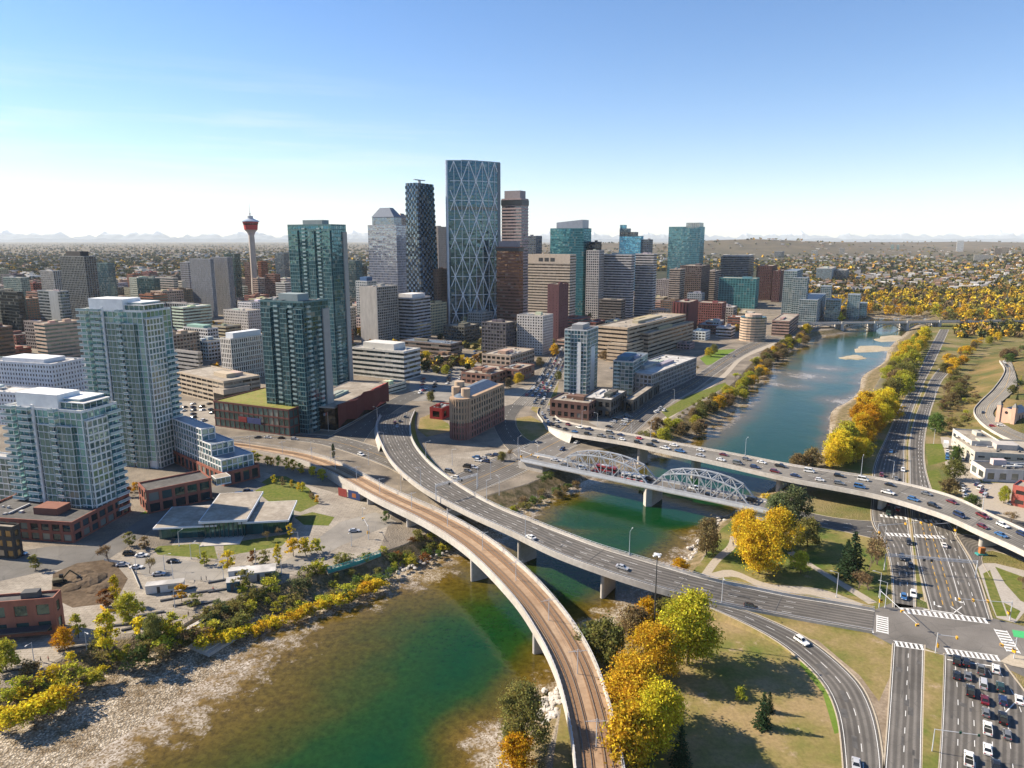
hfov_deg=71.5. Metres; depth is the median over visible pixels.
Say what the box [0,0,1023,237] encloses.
sky
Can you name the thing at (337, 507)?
plaza pavement
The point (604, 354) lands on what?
cottonwood tree
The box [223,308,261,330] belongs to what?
grand hotel
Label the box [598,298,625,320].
dark office
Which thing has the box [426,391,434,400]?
cottonwood tree
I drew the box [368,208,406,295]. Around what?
silver tower
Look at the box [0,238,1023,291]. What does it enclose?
distant rooftop pattern
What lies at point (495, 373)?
flat roof hall
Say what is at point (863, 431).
cottonwood tree
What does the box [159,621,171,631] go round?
young tree
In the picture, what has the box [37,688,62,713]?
shrub
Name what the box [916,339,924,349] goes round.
cottonwood tree
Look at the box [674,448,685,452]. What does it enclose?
pickup truck
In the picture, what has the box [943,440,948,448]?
box truck
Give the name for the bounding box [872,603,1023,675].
junction pavement
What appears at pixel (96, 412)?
window
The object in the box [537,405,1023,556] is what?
flyover bridge
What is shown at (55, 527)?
window
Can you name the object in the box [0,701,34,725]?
shrub
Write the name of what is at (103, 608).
orange barrier
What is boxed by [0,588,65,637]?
brick warehouse
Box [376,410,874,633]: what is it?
highway bridge
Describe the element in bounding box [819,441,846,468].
cottonwood tree
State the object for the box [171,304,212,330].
city block
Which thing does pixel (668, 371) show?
long apartment row
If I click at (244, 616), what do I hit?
shrub
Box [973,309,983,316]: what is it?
park tree
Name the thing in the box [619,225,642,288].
stepped blue tower
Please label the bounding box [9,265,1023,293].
suburb tree foliage
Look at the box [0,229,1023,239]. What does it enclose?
mountains
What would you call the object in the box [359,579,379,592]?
shrub
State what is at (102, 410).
window
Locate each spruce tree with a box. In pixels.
[665,725,692,767]
[749,692,772,732]
[765,691,775,714]
[831,531,870,584]
[835,539,850,573]
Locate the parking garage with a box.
[177,365,260,401]
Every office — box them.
[37,289,71,320]
[136,277,160,296]
[155,276,178,289]
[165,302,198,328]
[178,281,185,287]
[183,323,218,337]
[220,329,264,376]
[242,285,247,297]
[264,273,280,296]
[275,281,290,297]
[352,339,420,380]
[356,277,376,314]
[398,292,430,339]
[449,379,504,440]
[528,254,575,315]
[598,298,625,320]
[708,269,720,300]
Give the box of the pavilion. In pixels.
[153,491,296,546]
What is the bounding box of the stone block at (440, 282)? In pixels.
[433,267,447,323]
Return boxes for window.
[0,608,4,617]
[5,531,10,536]
[6,541,11,546]
[14,606,27,615]
[17,623,28,626]
[20,523,27,528]
[21,532,28,537]
[31,523,37,529]
[32,533,39,538]
[36,604,49,614]
[39,621,51,630]
[41,524,48,529]
[43,533,49,539]
[52,525,59,530]
[53,534,60,539]
[63,525,70,531]
[64,535,71,540]
[65,412,69,418]
[74,522,79,529]
[75,531,80,539]
[76,413,80,419]
[77,420,81,426]
[82,412,87,418]
[83,517,88,525]
[84,527,89,534]
[88,410,93,417]
[91,513,96,520]
[92,522,97,529]
[94,409,99,415]
[99,509,104,516]
[100,407,104,414]
[100,517,105,525]
[107,505,112,512]
[149,492,158,500]
[150,502,159,511]
[162,489,171,497]
[163,500,172,508]
[175,486,184,495]
[176,497,185,505]
[187,484,196,492]
[188,494,197,502]
[200,481,208,489]
[201,492,209,500]
[234,472,240,481]
[243,470,248,479]
[252,468,257,477]
[433,411,438,416]
[626,402,631,410]
[987,473,993,478]
[999,473,1005,479]
[1011,474,1017,479]
[1015,499,1023,504]
[1016,490,1023,494]
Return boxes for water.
[74,318,925,767]
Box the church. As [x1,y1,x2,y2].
[995,401,1023,424]
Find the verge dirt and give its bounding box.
[811,639,889,750]
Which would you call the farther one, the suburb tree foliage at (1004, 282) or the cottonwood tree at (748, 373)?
the suburb tree foliage at (1004, 282)
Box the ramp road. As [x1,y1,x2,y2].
[708,603,882,767]
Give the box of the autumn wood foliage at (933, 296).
[831,284,1023,311]
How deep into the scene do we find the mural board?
335.47 m
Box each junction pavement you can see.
[504,436,585,464]
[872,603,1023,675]
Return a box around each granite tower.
[496,241,523,320]
[501,190,528,312]
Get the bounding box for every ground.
[0,239,1023,767]
[52,560,127,607]
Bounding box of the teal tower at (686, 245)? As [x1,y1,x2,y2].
[667,223,704,278]
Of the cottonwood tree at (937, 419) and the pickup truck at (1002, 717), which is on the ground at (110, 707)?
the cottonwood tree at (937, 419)
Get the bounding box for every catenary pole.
[571,650,587,673]
[585,719,604,746]
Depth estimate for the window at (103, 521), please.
303.73 m
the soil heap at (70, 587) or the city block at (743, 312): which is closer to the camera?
the soil heap at (70, 587)
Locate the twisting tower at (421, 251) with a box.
[405,179,437,300]
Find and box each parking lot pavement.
[179,401,219,426]
[410,362,480,400]
[431,449,507,475]
[504,386,530,405]
[589,415,621,428]
[940,437,1023,520]
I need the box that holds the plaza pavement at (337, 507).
[0,471,391,677]
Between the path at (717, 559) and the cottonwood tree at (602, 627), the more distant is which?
the path at (717, 559)
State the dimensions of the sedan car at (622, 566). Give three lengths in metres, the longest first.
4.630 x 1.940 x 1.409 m
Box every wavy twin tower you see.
[189,258,217,316]
[211,256,235,314]
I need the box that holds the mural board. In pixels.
[338,487,359,500]
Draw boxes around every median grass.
[906,386,927,600]
[922,650,943,767]
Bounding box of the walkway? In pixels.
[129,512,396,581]
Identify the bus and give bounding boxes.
[594,463,617,472]
[621,471,645,481]
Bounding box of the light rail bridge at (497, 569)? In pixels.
[234,439,624,767]
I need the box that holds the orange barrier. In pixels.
[100,605,115,611]
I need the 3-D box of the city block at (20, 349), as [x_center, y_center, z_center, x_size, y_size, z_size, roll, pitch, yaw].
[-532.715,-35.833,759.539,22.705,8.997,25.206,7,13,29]
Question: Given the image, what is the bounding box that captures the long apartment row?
[634,354,696,392]
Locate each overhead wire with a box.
[246,436,586,720]
[254,436,606,719]
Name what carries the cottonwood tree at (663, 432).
on the ground at (110, 707)
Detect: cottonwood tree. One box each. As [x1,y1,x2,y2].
[0,636,25,676]
[48,626,76,650]
[111,591,145,624]
[141,612,165,643]
[422,350,432,360]
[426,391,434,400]
[441,364,450,373]
[491,727,537,767]
[495,675,556,754]
[497,451,506,460]
[505,378,513,387]
[513,373,524,382]
[535,357,543,366]
[549,343,559,355]
[555,370,562,379]
[570,610,629,671]
[578,625,612,661]
[596,644,669,727]
[596,692,665,767]
[598,350,606,358]
[614,602,652,635]
[621,616,691,681]
[628,672,689,766]
[634,595,658,623]
[647,417,665,430]
[650,594,671,620]
[651,585,725,669]
[655,427,675,440]
[662,417,674,428]
[670,556,690,569]
[672,417,680,429]
[673,420,692,434]
[688,407,699,416]
[688,415,700,421]
[689,421,704,435]
[693,407,707,418]
[694,514,721,555]
[695,401,706,408]
[695,403,708,416]
[696,418,707,429]
[704,347,714,355]
[707,392,716,399]
[709,401,719,412]
[710,344,718,354]
[712,395,726,408]
[720,384,730,391]
[722,388,734,395]
[724,394,736,405]
[728,506,758,542]
[731,387,739,395]
[731,516,789,575]
[734,378,748,387]
[737,386,749,392]
[738,388,748,398]
[742,371,755,376]
[746,377,753,385]
[749,374,760,385]
[752,358,759,365]
[754,367,764,376]
[755,364,766,373]
[759,348,772,354]
[760,352,771,358]
[761,503,806,552]
[762,358,772,368]
[762,367,769,375]
[763,489,791,509]
[772,351,783,360]
[776,483,815,520]
[777,348,788,356]
[785,337,791,342]
[789,452,808,465]
[790,549,810,573]
[795,334,802,339]
[795,516,822,545]
[800,324,812,333]
[801,335,811,343]
[803,446,824,467]
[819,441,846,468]
[822,431,859,461]
[825,428,856,464]
[828,420,861,437]
[843,437,866,462]
[846,412,879,442]
[847,403,863,419]
[854,389,875,404]
[855,424,868,437]
[858,400,890,424]
[861,437,876,458]
[864,409,887,434]
[870,388,891,400]
[870,393,898,420]
[878,365,895,379]
[878,403,894,426]
[881,378,901,397]
[882,387,901,401]
[885,360,896,368]
[885,401,905,421]
[886,368,902,379]
[887,355,902,368]
[889,350,904,358]
[890,361,918,378]
[891,369,919,389]
[896,372,915,396]
[897,340,917,349]
[899,349,923,367]
[900,345,919,359]
[901,357,915,363]
[907,336,917,344]
[913,335,930,349]
[914,343,921,353]
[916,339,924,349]
[917,326,932,341]
[926,412,948,433]
[937,363,946,371]
[937,399,947,408]
[938,477,962,494]
[940,458,970,479]
[942,353,951,361]
[943,392,962,403]
[944,357,961,368]
[946,374,958,381]
[947,381,956,386]
[948,445,966,459]
[949,370,960,375]
[949,385,964,396]
[956,378,968,388]
[959,354,969,363]
[963,345,972,355]
[964,493,982,506]
[970,341,977,348]
[985,336,993,343]
[992,332,1002,340]
[997,485,1011,503]
[999,348,1011,360]
[1006,349,1020,358]
[1006,353,1014,361]
[1007,384,1019,393]
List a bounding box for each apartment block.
[0,452,16,499]
[172,416,259,486]
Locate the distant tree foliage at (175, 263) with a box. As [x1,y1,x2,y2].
[0,237,1023,272]
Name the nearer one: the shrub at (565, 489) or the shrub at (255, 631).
the shrub at (255, 631)
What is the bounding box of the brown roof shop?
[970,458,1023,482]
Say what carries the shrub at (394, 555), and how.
on the ground at (110, 707)
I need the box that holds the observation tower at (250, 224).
[241,207,258,293]
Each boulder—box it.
[541,687,548,693]
[552,712,558,718]
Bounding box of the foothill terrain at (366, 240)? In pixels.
[0,238,1023,241]
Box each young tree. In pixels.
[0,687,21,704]
[26,554,42,569]
[64,651,76,663]
[64,667,76,679]
[78,675,88,685]
[96,589,114,607]
[107,649,126,662]
[122,531,135,545]
[123,644,131,653]
[129,615,145,634]
[130,482,138,490]
[130,652,139,664]
[138,536,149,549]
[159,609,187,631]
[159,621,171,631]
[172,583,188,601]
[183,593,202,607]
[196,551,212,564]
[218,550,235,569]
[221,605,230,612]
[230,569,253,586]
[247,550,256,562]
[251,593,260,600]
[254,453,262,461]
[256,549,270,564]
[263,455,271,465]
[263,596,270,605]
[270,601,281,612]
[271,474,277,482]
[276,456,282,465]
[278,595,286,603]
[283,457,289,468]
[284,537,301,555]
[286,523,295,534]
[288,459,297,470]
[295,537,314,554]
[298,482,305,489]
[308,538,325,552]
[310,466,316,474]
[317,567,326,574]
[318,468,326,480]
[333,572,339,579]
[373,567,384,573]
[380,511,389,521]
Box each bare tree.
[95,545,109,560]
[145,556,156,572]
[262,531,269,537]
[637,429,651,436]
[850,569,871,588]
[858,573,872,590]
[863,542,886,569]
[866,529,889,564]
[1004,511,1019,521]
[1013,379,1023,389]
[1017,576,1023,588]
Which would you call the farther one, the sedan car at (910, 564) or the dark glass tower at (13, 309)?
the dark glass tower at (13, 309)
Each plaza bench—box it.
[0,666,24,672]
[57,644,88,651]
[112,622,131,626]
[121,626,141,630]
[137,610,164,615]
[160,595,184,601]
[173,601,193,606]
[190,589,214,593]
[191,600,213,606]
[208,578,225,583]
[208,588,226,592]
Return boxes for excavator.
[52,570,80,585]
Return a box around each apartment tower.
[0,387,131,510]
[2,276,30,296]
[40,269,63,289]
[59,251,99,319]
[75,296,182,468]
[97,262,117,296]
[275,252,289,277]
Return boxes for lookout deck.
[322,547,380,573]
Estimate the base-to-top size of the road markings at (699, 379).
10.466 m
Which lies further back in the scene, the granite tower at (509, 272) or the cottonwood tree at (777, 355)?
the granite tower at (509, 272)
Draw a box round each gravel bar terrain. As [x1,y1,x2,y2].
[839,355,865,359]
[855,346,890,352]
[874,335,901,341]
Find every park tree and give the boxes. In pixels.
[837,312,845,320]
[840,309,848,319]
[867,303,873,313]
[883,305,890,314]
[888,305,895,314]
[895,303,902,313]
[898,307,905,315]
[902,305,910,314]
[908,306,915,315]
[933,303,941,312]
[939,312,948,319]
[943,308,957,319]
[964,309,972,318]
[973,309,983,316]
[989,308,1001,317]
[992,308,1004,318]
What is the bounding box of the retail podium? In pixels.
[213,387,334,435]
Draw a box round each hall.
[401,338,461,354]
[461,364,505,383]
[500,362,534,380]
[550,392,595,420]
[586,388,626,417]
[624,381,660,412]
[718,277,759,308]
[771,313,798,335]
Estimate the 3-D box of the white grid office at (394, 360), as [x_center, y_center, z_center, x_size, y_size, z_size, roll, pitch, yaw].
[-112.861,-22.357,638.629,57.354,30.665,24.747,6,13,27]
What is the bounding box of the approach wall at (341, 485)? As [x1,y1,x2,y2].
[308,467,365,500]
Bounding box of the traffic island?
[1001,654,1023,667]
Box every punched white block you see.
[0,353,87,391]
[0,384,33,424]
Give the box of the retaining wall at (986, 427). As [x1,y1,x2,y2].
[973,360,1011,439]
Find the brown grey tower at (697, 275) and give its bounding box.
[680,263,709,300]
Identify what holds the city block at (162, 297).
on the ground at (110, 707)
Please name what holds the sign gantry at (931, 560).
on the ground at (110, 707)
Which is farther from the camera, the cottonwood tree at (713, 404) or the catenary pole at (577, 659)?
the cottonwood tree at (713, 404)
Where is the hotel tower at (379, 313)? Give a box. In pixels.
[359,284,399,343]
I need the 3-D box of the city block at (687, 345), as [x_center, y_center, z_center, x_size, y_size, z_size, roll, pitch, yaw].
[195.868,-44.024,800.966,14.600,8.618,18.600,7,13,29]
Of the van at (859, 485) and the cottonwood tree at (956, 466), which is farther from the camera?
the cottonwood tree at (956, 466)
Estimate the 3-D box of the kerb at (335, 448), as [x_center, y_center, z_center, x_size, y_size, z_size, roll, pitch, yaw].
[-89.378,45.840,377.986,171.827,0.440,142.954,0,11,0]
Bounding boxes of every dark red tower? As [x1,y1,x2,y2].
[756,265,776,299]
[771,269,783,301]
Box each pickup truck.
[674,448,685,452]
[774,463,786,467]
[881,489,895,494]
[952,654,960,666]
[963,749,973,767]
[966,684,974,697]
[975,512,989,518]
[976,663,984,675]
[982,720,992,736]
[997,710,1007,725]
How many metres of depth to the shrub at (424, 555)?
279.29 m
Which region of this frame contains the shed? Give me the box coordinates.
[248,563,275,581]
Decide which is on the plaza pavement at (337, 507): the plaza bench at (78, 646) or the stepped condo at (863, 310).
the plaza bench at (78, 646)
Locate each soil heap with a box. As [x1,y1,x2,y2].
[60,582,80,592]
[64,570,93,583]
[71,572,107,587]
[85,583,111,594]
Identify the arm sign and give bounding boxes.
[931,729,979,750]
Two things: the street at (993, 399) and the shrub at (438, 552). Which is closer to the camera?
the shrub at (438, 552)
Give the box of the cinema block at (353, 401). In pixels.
[319,381,388,430]
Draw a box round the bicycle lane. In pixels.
[1012,630,1023,637]
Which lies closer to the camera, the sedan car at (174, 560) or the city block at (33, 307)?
the sedan car at (174, 560)
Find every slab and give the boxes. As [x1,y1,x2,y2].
[517,312,552,354]
[547,282,568,342]
[585,249,603,318]
[588,240,601,249]
[774,251,783,257]
[811,251,817,255]
[816,266,835,280]
[835,268,848,279]
[839,248,844,253]
[973,255,993,260]
[994,248,1001,254]
[1001,247,1009,253]
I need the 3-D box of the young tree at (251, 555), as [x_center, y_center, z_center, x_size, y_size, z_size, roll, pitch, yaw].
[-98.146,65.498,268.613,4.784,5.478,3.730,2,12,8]
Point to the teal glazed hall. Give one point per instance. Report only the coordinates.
(740, 292)
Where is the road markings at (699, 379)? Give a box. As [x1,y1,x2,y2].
[235,343,1021,604]
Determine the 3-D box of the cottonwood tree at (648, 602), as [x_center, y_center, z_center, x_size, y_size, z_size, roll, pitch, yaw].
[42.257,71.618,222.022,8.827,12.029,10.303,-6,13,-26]
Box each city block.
[0,268,8,280]
[0,273,24,284]
[0,288,13,290]
[0,297,28,323]
[0,323,15,356]
[13,330,26,344]
[15,345,31,354]
[26,290,37,296]
[26,296,40,319]
[30,281,41,290]
[34,318,83,357]
[117,279,127,282]
[117,286,127,294]
[118,282,127,285]
[124,287,130,296]
[127,273,142,286]
[129,276,153,296]
[139,293,167,306]
[141,271,156,276]
[150,289,183,301]
[166,274,180,280]
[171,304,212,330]
[172,287,193,302]
[173,330,200,351]
[200,336,220,360]
[212,323,241,337]
[238,299,260,308]
[244,293,268,300]
[248,296,270,300]
[252,277,265,293]
[280,277,290,281]
[350,306,356,335]
[356,315,360,327]
[379,379,405,393]
[430,300,446,334]
[430,351,456,364]
[443,321,479,341]
[468,309,492,326]
[482,319,516,351]
[557,337,564,347]
[568,315,590,327]
[590,319,604,325]
[605,318,623,323]
[649,308,670,313]
[655,295,667,299]
[655,300,660,308]
[656,278,668,298]
[660,298,676,312]
[677,341,694,349]
[687,291,704,301]
[692,328,709,339]
[705,319,723,323]
[716,324,735,337]
[725,304,736,321]
[727,315,741,330]
[739,310,754,315]
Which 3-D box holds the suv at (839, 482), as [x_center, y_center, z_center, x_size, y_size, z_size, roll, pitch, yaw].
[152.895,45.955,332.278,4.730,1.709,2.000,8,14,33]
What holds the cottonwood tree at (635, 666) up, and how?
on the lawn at (720, 731)
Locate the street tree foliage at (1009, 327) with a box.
[202,269,1023,372]
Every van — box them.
[444,468,453,473]
[576,465,585,469]
[689,485,699,490]
[732,459,742,464]
[745,496,756,501]
[803,467,814,472]
[853,482,865,488]
[857,475,868,481]
[953,510,965,517]
[976,484,983,489]
[979,677,987,690]
[981,492,988,497]
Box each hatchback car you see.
[815,477,823,481]
[901,592,906,599]
[976,522,988,528]
[981,706,989,718]
[1002,728,1011,740]
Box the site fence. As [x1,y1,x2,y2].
[104,558,139,587]
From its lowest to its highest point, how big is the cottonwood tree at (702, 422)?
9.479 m
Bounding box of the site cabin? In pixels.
[227,565,249,576]
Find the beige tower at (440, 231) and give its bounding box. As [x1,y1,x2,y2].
[435,226,446,267]
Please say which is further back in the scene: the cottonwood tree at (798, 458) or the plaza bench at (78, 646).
the cottonwood tree at (798, 458)
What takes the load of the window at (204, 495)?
in the brick block at (169, 492)
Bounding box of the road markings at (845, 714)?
[263,336,1015,767]
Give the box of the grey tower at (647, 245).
[641,239,652,252]
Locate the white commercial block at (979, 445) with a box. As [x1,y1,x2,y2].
[951,428,1023,463]
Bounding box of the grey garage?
[174,349,202,369]
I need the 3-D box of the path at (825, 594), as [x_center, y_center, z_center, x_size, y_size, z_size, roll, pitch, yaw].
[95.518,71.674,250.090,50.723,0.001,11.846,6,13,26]
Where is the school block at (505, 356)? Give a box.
[482,346,534,365]
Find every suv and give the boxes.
[122,550,136,555]
[744,602,758,609]
[750,464,759,468]
[770,468,779,472]
[793,634,809,645]
[833,480,844,484]
[834,472,844,477]
[905,538,912,544]
[907,495,919,501]
[910,588,916,597]
[927,501,939,507]
[962,657,969,667]
[991,663,1000,674]
[996,521,1009,527]
[996,681,1004,692]
[998,694,1007,706]
[1016,529,1023,536]
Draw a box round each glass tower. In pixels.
[0,290,26,330]
[348,260,362,297]
[362,265,366,276]
[550,220,590,315]
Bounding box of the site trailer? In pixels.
[144,578,184,593]
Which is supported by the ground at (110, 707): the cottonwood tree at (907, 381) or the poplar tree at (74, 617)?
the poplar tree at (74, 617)
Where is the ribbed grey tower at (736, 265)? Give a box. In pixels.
[720,255,754,276]
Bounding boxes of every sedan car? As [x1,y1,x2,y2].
[115,561,129,566]
[129,564,143,568]
[134,552,147,557]
[151,571,165,576]
[166,558,179,563]
[348,528,359,531]
[526,534,536,539]
[615,563,628,570]
[851,756,860,767]
[884,482,895,486]
[907,562,913,568]
[920,491,932,495]
[940,542,947,547]
[946,499,957,503]
[953,670,960,680]
[964,670,971,681]
[980,694,989,705]
[982,742,992,756]
[991,758,1000,767]
[994,531,1007,537]
[1014,694,1023,705]
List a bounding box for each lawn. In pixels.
[154,544,216,558]
[224,533,292,554]
[255,476,318,511]
[295,512,333,525]
[418,414,449,436]
[468,341,481,349]
[516,416,548,440]
[531,382,558,412]
[553,614,841,767]
[662,383,725,417]
[693,510,886,606]
[700,349,734,364]
[751,582,873,606]
[775,621,891,700]
[800,661,838,733]
[829,383,911,474]
[925,444,946,465]
[927,469,945,492]
[983,570,1006,615]
[996,567,1023,601]
[1004,603,1019,618]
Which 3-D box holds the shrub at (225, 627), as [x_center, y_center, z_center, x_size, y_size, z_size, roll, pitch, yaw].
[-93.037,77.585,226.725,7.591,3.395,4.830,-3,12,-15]
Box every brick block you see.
[0,493,130,542]
[138,470,230,513]
[697,301,725,325]
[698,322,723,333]
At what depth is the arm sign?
168.19 m
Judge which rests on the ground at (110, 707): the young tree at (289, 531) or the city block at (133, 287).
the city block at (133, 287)
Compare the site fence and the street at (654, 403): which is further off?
the street at (654, 403)
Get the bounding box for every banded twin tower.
[603,253,634,318]
[633,253,656,316]
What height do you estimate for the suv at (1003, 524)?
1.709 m
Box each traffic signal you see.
[877,521,921,535]
[878,590,919,625]
[935,633,957,652]
[958,598,1012,620]
[999,638,1016,657]
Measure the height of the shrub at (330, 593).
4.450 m
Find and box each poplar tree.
[68,613,86,637]
[91,608,125,650]
[107,574,123,600]
[272,544,282,563]
[331,443,334,458]
[896,377,905,396]
[900,345,909,353]
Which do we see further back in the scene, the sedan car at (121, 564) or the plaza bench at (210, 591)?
the sedan car at (121, 564)
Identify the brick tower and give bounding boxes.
[244,262,251,294]
[257,261,267,276]
[672,299,697,329]
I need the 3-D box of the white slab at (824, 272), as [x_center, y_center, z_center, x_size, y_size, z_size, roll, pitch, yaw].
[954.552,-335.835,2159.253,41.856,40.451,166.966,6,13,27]
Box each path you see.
[643,335,795,431]
[701,536,735,576]
[710,570,861,604]
[788,551,876,603]
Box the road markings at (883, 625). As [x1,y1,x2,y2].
[231,329,1020,767]
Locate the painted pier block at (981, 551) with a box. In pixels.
[975,547,987,555]
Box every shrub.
[0,674,44,694]
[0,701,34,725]
[0,707,36,733]
[7,701,37,729]
[8,685,33,699]
[12,691,57,715]
[12,704,46,723]
[16,675,34,690]
[17,656,41,677]
[31,663,64,686]
[33,681,66,701]
[35,689,67,714]
[36,680,82,711]
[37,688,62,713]
[39,681,57,691]
[50,675,68,686]
[55,659,93,686]
[78,673,96,685]
[82,668,105,685]
[85,634,110,654]
[93,647,117,662]
[96,663,110,676]
[118,645,154,669]
[118,649,127,660]
[132,625,167,645]
[139,638,155,649]
[151,630,175,653]
[151,642,179,663]
[161,626,186,644]
[166,631,187,646]
[167,628,197,648]
[176,626,199,646]
[184,624,208,645]
[192,602,223,620]
[192,632,209,650]
[196,633,218,644]
[197,619,221,637]
[199,610,223,626]
[203,624,221,635]
[204,626,222,645]
[213,596,225,609]
[214,630,234,642]
[216,620,229,630]
[220,627,237,642]
[222,616,242,631]
[225,600,235,610]
[227,598,253,614]
[228,608,254,626]
[232,624,253,639]
[235,592,247,601]
[237,583,255,593]
[238,622,256,634]
[242,598,257,613]
[245,587,268,598]
[248,623,265,638]
[253,619,272,629]
[256,589,270,598]
[258,615,269,621]
[260,576,280,592]
[265,614,289,626]
[268,570,281,583]
[268,619,283,628]
[278,611,301,624]
[282,606,299,615]
[283,593,302,608]
[286,576,307,591]
[290,608,305,617]
[297,563,318,577]
[297,600,317,619]
[299,577,311,587]
[301,603,315,615]
[304,558,330,570]
[313,599,327,610]
[314,594,326,600]
[315,597,330,608]
[322,594,338,605]
[324,589,340,596]
[326,592,348,606]
[331,552,354,563]
[334,583,358,593]
[336,588,359,600]
[345,567,356,575]
[345,589,358,601]
[349,575,363,589]
[355,588,368,594]
[356,580,375,593]
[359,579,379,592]
[360,574,373,581]
[365,578,379,592]
[372,572,386,580]
[376,578,389,586]
[378,545,388,551]
[383,566,397,579]
[386,552,399,561]
[390,562,401,568]
[398,552,413,563]
[401,550,411,558]
[403,555,417,566]
[412,528,423,538]
[415,533,425,541]
[418,551,431,562]
[421,548,433,558]
[423,542,435,550]
[425,531,437,539]
[435,549,441,556]
[436,542,451,550]
[508,505,518,512]
[516,502,525,508]
[519,496,527,502]
[520,502,531,509]
[528,497,536,504]
[536,471,554,483]
[536,488,546,495]
[551,489,560,495]
[560,485,569,493]
[572,480,580,488]
[734,685,747,700]
[759,493,770,498]
[945,417,955,422]
[952,404,963,410]
[953,421,963,425]
[959,415,972,421]
[967,398,978,403]
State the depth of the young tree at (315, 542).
276.84 m
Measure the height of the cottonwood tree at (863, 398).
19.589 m
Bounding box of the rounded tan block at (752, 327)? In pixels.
[739,313,766,341]
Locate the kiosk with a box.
[226,576,239,591]
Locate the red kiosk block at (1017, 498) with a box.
[1010,480,1023,507]
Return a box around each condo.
[564,322,597,393]
[613,352,647,395]
[781,269,802,313]
[791,277,808,313]
[798,293,825,321]
[820,285,831,303]
[824,298,841,321]
[846,293,860,318]
[859,302,867,317]
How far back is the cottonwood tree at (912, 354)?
664.70 m
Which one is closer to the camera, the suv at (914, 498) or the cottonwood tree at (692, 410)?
the suv at (914, 498)
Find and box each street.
[0,479,265,580]
[229,434,396,471]
[333,391,423,441]
[453,433,590,492]
[494,404,530,449]
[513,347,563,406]
[606,335,779,433]
[793,512,880,538]
[871,329,947,606]
[885,643,923,767]
[909,357,990,618]
[940,654,1023,767]
[957,534,1023,566]
[975,360,1023,439]
[994,514,1023,527]
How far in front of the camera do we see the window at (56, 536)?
287.88 m
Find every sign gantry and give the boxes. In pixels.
[435,473,476,500]
[883,553,977,577]
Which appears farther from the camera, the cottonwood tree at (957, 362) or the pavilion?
the cottonwood tree at (957, 362)
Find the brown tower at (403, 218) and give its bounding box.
[398,213,405,224]
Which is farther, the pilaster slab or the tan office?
the pilaster slab
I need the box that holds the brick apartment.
[23,320,42,348]
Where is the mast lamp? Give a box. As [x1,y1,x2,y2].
[653,553,661,623]
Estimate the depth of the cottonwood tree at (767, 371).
661.22 m
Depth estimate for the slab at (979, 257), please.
3795.46 m
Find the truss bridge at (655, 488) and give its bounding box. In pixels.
[519,450,775,520]
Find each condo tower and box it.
[260,292,333,433]
[287,220,353,385]
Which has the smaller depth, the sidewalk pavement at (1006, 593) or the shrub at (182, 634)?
the shrub at (182, 634)
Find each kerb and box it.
[231,434,477,522]
[328,391,424,442]
[453,432,591,492]
[494,410,538,455]
[512,353,563,407]
[607,335,776,433]
[710,608,884,767]
[794,511,878,538]
[870,330,948,606]
[883,643,925,766]
[906,386,928,601]
[909,361,992,619]
[925,649,944,767]
[943,653,1023,690]
[959,534,1022,575]
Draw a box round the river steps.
[179,619,236,656]
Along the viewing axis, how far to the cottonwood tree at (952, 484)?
339.15 m
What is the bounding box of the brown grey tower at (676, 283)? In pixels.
[668,268,684,299]
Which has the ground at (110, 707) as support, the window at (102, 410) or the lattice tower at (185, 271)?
the lattice tower at (185, 271)
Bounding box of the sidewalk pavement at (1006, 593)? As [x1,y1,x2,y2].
[978,563,1023,622]
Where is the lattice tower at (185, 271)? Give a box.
[180,262,191,288]
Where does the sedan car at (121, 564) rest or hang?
on the construction ground at (79, 597)
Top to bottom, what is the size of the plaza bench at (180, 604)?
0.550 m
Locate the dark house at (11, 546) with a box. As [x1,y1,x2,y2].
[0,522,23,558]
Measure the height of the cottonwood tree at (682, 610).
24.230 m
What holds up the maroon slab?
on the ground at (110, 707)
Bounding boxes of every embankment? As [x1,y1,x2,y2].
[374,425,380,450]
[411,411,438,467]
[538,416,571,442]
[673,594,870,633]
[706,607,789,652]
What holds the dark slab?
on the ground at (110, 707)
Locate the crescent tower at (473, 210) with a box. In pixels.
[445,160,500,323]
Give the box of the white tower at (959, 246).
[956,240,963,251]
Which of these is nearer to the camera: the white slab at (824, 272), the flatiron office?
the flatiron office
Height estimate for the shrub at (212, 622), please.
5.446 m
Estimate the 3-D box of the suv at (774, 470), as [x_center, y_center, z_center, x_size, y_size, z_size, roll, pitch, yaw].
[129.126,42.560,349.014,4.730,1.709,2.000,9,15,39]
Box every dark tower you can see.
[224,253,242,297]
[528,235,541,253]
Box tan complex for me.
[597,312,693,361]
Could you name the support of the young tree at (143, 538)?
on the ground at (110, 707)
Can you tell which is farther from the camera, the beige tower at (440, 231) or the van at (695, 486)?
the beige tower at (440, 231)
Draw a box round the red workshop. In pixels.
[430,402,449,419]
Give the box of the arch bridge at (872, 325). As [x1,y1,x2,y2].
[797,319,1023,330]
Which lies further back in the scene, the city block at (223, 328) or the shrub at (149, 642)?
the city block at (223, 328)
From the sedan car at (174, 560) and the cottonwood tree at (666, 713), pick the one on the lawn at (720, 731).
the cottonwood tree at (666, 713)
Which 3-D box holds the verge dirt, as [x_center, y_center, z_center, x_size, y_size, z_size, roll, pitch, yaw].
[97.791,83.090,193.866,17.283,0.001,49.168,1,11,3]
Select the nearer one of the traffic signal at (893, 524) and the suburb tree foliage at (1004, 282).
the traffic signal at (893, 524)
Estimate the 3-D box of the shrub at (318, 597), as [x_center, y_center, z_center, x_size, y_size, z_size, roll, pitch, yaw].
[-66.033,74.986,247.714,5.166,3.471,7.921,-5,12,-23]
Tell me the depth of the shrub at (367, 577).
263.15 m

